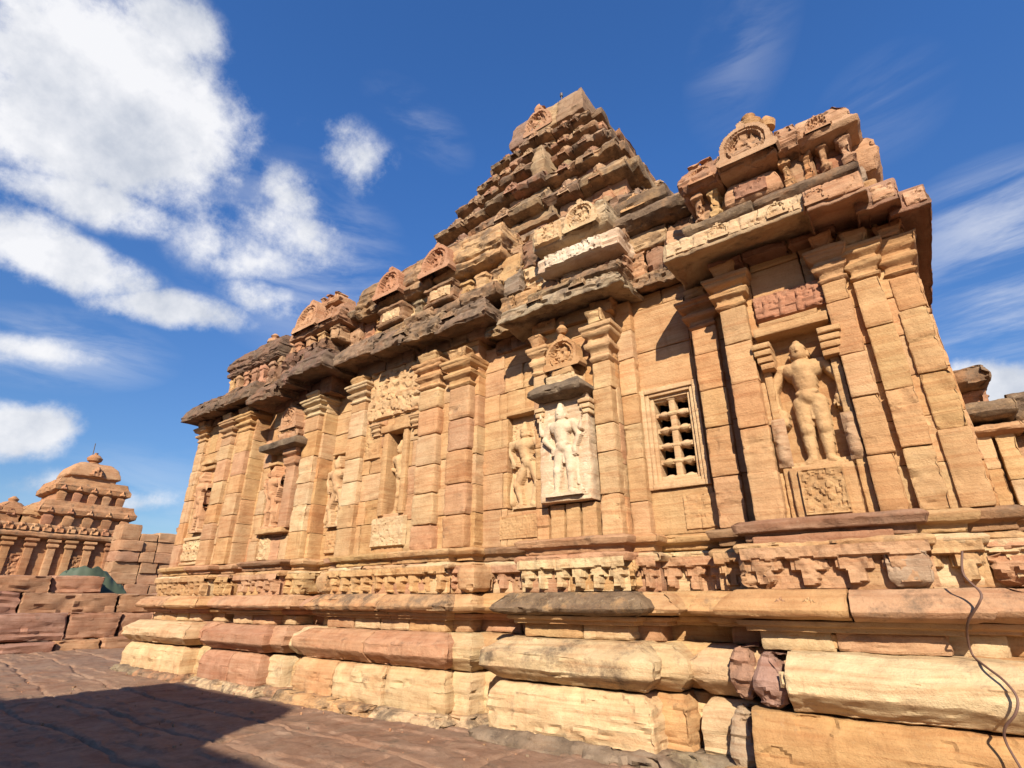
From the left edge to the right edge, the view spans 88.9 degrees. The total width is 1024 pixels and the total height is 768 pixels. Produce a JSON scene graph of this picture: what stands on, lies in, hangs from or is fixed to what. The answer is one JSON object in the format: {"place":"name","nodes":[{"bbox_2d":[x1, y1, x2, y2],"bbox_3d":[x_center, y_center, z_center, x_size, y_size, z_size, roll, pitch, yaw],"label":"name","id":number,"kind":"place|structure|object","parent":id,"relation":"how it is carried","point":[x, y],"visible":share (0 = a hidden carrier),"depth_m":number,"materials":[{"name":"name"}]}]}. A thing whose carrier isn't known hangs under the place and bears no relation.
{"place":"outdoors","nodes":[
{"label":"outdoors","id":0,"kind":"place"},
{"bbox_2d":[0,496,23,506],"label":"shrine tower","id":1,"kind":"structure","parent":0,"point":[13,499],"depth_m":45.08,"materials":[{"name":"stone"}]},
{"bbox_2d":[0,443,136,575],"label":"temple","id":2,"kind":"structure","parent":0,"point":[74,515],"depth_m":34.09,"materials":[{"name":"stone"}]},
{"bbox_2d":[103,523,177,593],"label":"stone wall","id":3,"kind":"structure","parent":0,"point":[136,559],"depth_m":31.67,"materials":[{"name":"stone"}]},
{"bbox_2d":[6,674,528,761],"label":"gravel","id":4,"kind":"structure","parent":0,"point":[252,711],"depth_m":7.57,"materials":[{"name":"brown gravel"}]},
{"bbox_2d":[0,638,637,767],"bbox_3d":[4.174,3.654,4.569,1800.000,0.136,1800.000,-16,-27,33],"label":"ground","id":5,"kind":"structure","parent":0,"point":[88,723],"depth_m":6.87,"materials":[{"name":"stone"}]},
{"bbox_2d":[0,575,157,654],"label":"stone block wall","id":6,"kind":"structure","parent":5,"relation":"on","point":[44,613],"depth_m":18.60,"materials":[{"name":"stone"}]},
{"bbox_2d":[59,566,126,593],"bbox_3d":[-17.358,8.456,21.304,2.400,1.881,3.000,-16,-27,33],"label":"tarpaulin heap","id":7,"kind":"object","parent":6,"relation":"on","point":[110,585],"visible":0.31,"depth_m":21.05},
{"bbox_2d":[110,87,1023,767],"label":"stone temple","id":8,"kind":"structure","parent":5,"relation":"on","point":[582,431],"depth_m":7.03,"materials":[{"name":"stone"}]},
{"bbox_2d":[639,378,712,491],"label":"window","id":9,"kind":"structure","parent":8,"relation":"in","point":[676,451],"depth_m":7.39,"materials":[{"name":"stone"}]},
{"bbox_2d":[960,551,1021,767],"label":"cable","id":10,"kind":"object","parent":8,"relation":"attached to","point":[1011,719],"visible":1,"depth_m":4.09,"materials":[{"name":"rubber"}]},
{"bbox_2d":[0,0,1023,533],"label":"sky","id":11,"kind":"structure","parent":0,"point":[180,180],"materials":[{"name":"blue"}]}
]}

